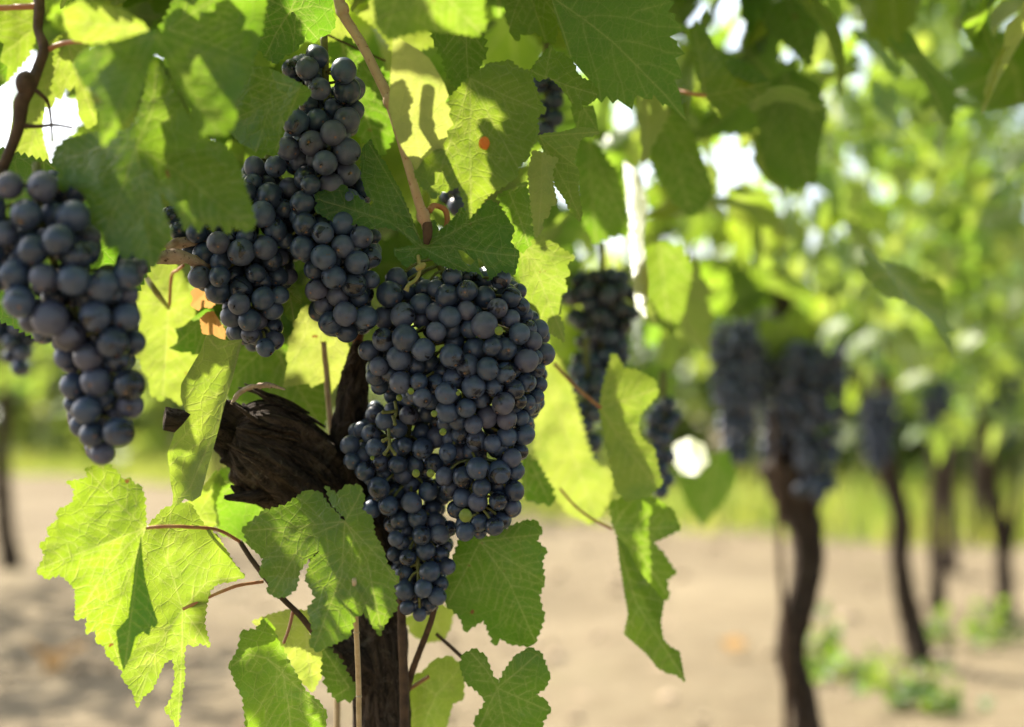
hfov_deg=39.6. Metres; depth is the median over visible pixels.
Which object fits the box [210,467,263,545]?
vine leaf
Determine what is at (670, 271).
vine leaf
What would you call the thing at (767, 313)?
vineyard post
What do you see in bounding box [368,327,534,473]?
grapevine
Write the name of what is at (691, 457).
vine leaf
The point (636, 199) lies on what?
vine leaf
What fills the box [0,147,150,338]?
vine leaf
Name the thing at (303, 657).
vine leaf
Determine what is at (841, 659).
weed
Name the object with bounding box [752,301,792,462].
grape bunch
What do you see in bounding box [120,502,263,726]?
vine leaf
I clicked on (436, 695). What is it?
vine leaf
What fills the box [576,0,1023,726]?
grapevine
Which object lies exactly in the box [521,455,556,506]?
vine leaf
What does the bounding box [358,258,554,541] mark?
grape bunch
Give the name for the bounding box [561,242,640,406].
grape bunch
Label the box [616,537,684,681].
vine leaf
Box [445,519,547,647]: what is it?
vine leaf
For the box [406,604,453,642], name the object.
vine leaf
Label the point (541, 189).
vine leaf
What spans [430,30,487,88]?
vine leaf
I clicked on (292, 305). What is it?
vine leaf
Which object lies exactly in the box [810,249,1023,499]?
grapevine
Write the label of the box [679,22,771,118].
vine leaf
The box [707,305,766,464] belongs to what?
grape bunch
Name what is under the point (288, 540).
vine leaf
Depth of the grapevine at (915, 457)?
9.09 m
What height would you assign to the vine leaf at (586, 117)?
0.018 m
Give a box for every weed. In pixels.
[806,603,842,659]
[806,643,910,682]
[852,648,993,715]
[925,598,1005,649]
[963,598,1023,644]
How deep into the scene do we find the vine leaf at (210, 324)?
0.95 m
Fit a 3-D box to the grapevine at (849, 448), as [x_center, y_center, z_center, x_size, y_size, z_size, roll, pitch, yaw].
[2.412,0.107,9.815,2.257,1.885,1.448,-1,-3,30]
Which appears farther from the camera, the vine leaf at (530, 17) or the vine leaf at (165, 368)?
the vine leaf at (165, 368)
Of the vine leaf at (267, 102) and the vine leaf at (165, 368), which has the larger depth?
the vine leaf at (165, 368)
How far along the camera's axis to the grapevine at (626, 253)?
10.49 m
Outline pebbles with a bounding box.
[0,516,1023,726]
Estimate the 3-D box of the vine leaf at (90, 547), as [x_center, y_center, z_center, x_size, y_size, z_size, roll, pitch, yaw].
[-0.212,0.123,0.866,0.138,0.125,0.050,2,-3,-42]
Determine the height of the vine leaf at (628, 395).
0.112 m
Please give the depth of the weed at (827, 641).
3.63 m
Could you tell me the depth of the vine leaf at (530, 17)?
0.96 m
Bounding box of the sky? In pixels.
[0,0,1023,418]
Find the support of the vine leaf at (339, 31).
attached to the grapevine at (272, 450)
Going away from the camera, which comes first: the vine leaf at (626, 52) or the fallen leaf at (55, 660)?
the vine leaf at (626, 52)
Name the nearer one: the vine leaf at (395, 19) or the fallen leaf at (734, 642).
the vine leaf at (395, 19)
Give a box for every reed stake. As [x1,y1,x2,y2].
[321,341,339,726]
[352,578,361,726]
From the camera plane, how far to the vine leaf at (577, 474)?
1.18 m
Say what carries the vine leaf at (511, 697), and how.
attached to the grapevine at (272, 450)
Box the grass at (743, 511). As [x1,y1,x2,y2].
[9,439,1023,548]
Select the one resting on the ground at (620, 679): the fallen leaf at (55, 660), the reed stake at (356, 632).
the fallen leaf at (55, 660)
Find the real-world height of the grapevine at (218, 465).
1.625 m
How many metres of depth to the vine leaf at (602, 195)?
1.17 m
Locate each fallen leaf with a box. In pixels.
[23,638,87,673]
[719,636,746,649]
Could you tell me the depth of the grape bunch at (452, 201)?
1.04 m
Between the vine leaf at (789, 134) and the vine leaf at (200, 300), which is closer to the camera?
the vine leaf at (200, 300)
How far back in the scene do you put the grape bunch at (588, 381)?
1.25 m
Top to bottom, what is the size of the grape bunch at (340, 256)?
0.200 m
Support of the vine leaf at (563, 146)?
attached to the grapevine at (272, 450)
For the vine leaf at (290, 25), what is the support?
attached to the grapevine at (272, 450)
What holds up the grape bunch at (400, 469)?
attached to the grapevine at (272, 450)
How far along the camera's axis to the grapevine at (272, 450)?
1.21 m
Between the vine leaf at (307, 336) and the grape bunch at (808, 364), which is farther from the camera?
the grape bunch at (808, 364)
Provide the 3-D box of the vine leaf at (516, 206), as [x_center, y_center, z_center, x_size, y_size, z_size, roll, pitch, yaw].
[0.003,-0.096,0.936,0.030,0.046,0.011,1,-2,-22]
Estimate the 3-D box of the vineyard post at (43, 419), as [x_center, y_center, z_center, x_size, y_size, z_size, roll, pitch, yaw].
[-5.673,0.431,17.229,0.094,1.800,0.090,0,-2,0]
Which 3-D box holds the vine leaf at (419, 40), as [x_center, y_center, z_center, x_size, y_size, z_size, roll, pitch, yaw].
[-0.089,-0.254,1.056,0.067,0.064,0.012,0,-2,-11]
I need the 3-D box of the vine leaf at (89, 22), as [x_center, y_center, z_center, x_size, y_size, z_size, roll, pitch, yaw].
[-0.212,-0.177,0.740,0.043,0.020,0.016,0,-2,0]
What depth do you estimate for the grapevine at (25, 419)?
17.63 m
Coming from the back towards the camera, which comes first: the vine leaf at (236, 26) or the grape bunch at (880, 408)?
the grape bunch at (880, 408)
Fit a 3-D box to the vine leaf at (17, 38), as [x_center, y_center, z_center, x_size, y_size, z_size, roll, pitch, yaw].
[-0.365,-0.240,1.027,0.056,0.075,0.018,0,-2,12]
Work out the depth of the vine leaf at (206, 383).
0.87 m
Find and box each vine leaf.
[0,0,35,84]
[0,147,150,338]
[12,33,97,161]
[36,464,240,669]
[50,59,256,266]
[62,0,148,44]
[73,28,252,145]
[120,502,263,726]
[135,264,197,405]
[157,0,266,69]
[167,334,241,506]
[170,308,213,354]
[185,471,223,526]
[191,288,214,310]
[200,311,225,339]
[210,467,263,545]
[227,344,326,429]
[228,618,327,726]
[230,65,311,156]
[242,483,398,651]
[252,609,323,691]
[258,0,335,63]
[282,285,302,320]
[283,305,349,393]
[314,139,519,280]
[319,16,354,42]
[320,647,355,702]
[328,35,394,155]
[356,0,433,51]
[372,0,487,40]
[388,38,453,168]
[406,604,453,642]
[410,655,464,726]
[413,59,545,218]
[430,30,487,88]
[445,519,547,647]
[459,647,550,726]
[496,182,534,252]
[503,0,558,44]
[516,235,574,342]
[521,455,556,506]
[527,150,558,237]
[529,45,598,110]
[532,353,614,524]
[537,126,599,221]
[552,0,686,119]
[553,353,662,501]
[559,488,680,600]
[570,105,597,130]
[575,138,630,243]
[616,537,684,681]
[624,162,648,317]
[639,107,714,216]
[644,241,693,335]
[672,449,737,525]
[674,438,707,475]
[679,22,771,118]
[755,0,822,65]
[756,68,827,191]
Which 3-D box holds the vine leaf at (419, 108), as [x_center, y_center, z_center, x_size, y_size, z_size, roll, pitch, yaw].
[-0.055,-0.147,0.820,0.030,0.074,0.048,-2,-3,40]
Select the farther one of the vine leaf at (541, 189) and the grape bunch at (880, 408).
the grape bunch at (880, 408)
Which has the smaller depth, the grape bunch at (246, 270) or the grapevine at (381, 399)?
the grape bunch at (246, 270)
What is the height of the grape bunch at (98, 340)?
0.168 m
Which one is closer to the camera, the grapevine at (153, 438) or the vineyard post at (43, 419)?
the grapevine at (153, 438)
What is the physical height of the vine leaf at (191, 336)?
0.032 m
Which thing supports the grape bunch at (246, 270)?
hanging from the grapevine at (272, 450)
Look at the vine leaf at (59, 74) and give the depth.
1.00 m
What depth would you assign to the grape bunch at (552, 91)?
1.11 m
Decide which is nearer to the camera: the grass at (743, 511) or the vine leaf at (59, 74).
the vine leaf at (59, 74)
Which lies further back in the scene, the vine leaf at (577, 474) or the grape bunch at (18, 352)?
the grape bunch at (18, 352)
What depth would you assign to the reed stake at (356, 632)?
0.89 m
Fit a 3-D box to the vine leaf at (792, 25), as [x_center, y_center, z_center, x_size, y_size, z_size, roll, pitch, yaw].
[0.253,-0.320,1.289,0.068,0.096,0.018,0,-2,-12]
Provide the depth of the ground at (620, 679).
3.94 m
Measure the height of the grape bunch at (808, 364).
0.274 m
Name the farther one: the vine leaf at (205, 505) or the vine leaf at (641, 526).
the vine leaf at (641, 526)
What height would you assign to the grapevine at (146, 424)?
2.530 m
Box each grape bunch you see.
[0,161,148,464]
[0,322,37,376]
[164,154,299,356]
[275,35,381,342]
[340,394,455,621]
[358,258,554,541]
[440,188,464,216]
[533,42,563,140]
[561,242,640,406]
[569,337,605,460]
[645,370,681,498]
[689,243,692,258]
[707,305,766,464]
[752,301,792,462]
[780,326,848,502]
[857,385,900,470]
[914,370,956,449]
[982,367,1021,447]
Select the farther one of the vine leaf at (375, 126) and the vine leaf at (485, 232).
the vine leaf at (375, 126)
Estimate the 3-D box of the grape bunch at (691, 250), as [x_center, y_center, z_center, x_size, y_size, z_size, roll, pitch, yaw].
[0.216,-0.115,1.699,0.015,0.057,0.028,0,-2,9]
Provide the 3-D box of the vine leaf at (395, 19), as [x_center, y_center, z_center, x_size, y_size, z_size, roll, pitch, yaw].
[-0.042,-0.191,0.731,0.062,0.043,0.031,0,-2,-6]
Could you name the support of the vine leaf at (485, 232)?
attached to the grapevine at (272, 450)
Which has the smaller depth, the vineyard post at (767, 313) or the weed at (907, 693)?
the weed at (907, 693)
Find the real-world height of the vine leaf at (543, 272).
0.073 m
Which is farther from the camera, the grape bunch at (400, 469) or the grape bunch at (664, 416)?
the grape bunch at (664, 416)
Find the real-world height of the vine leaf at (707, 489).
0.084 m
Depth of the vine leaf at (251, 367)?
1.05 m
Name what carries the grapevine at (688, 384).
on the ground at (620, 679)
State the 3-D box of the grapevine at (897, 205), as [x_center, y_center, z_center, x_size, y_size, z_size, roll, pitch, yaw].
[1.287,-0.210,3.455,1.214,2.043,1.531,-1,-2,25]
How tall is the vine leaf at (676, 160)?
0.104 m
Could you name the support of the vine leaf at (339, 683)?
attached to the grapevine at (272, 450)
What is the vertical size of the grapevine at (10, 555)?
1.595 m
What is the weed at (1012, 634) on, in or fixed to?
on the ground at (620, 679)
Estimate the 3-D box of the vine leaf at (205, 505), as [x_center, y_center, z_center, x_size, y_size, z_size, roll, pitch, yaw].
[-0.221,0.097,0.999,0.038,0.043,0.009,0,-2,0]
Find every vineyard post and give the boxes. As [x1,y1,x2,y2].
[39,344,47,461]
[758,308,772,508]
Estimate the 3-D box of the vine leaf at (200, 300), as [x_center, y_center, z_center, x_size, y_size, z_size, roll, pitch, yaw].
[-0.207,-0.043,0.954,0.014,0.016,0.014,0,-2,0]
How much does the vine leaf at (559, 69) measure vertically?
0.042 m
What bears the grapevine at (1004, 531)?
on the ground at (620, 679)
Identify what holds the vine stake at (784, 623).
on the ground at (620, 679)
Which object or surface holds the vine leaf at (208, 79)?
attached to the grapevine at (272, 450)
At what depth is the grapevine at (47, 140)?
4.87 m
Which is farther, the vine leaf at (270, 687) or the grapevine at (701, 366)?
the grapevine at (701, 366)
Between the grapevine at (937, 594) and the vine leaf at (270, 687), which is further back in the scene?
the grapevine at (937, 594)
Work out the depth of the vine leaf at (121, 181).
0.76 m
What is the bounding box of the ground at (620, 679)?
[0,419,1023,726]
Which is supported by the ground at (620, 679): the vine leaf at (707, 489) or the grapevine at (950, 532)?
the grapevine at (950, 532)
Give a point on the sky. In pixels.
(733, 164)
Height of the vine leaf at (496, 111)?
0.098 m
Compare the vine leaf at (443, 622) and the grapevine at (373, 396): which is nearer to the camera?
the vine leaf at (443, 622)
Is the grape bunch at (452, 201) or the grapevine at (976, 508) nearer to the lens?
the grape bunch at (452, 201)
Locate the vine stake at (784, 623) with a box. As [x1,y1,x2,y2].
[770,407,789,726]
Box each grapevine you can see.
[0,0,1023,726]
[0,77,61,392]
[0,342,83,462]
[0,342,164,570]
[34,283,188,467]
[133,322,228,537]
[148,283,327,468]
[315,385,393,441]
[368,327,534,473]
[368,384,385,404]
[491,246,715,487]
[561,244,844,504]
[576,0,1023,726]
[627,247,923,502]
[672,263,1021,507]
[757,5,1023,671]
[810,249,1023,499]
[829,13,1020,610]
[842,32,1023,573]
[865,288,1023,511]
[892,1,1023,627]
[919,116,1023,544]
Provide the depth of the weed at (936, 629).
3.85 m
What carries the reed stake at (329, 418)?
on the ground at (620, 679)

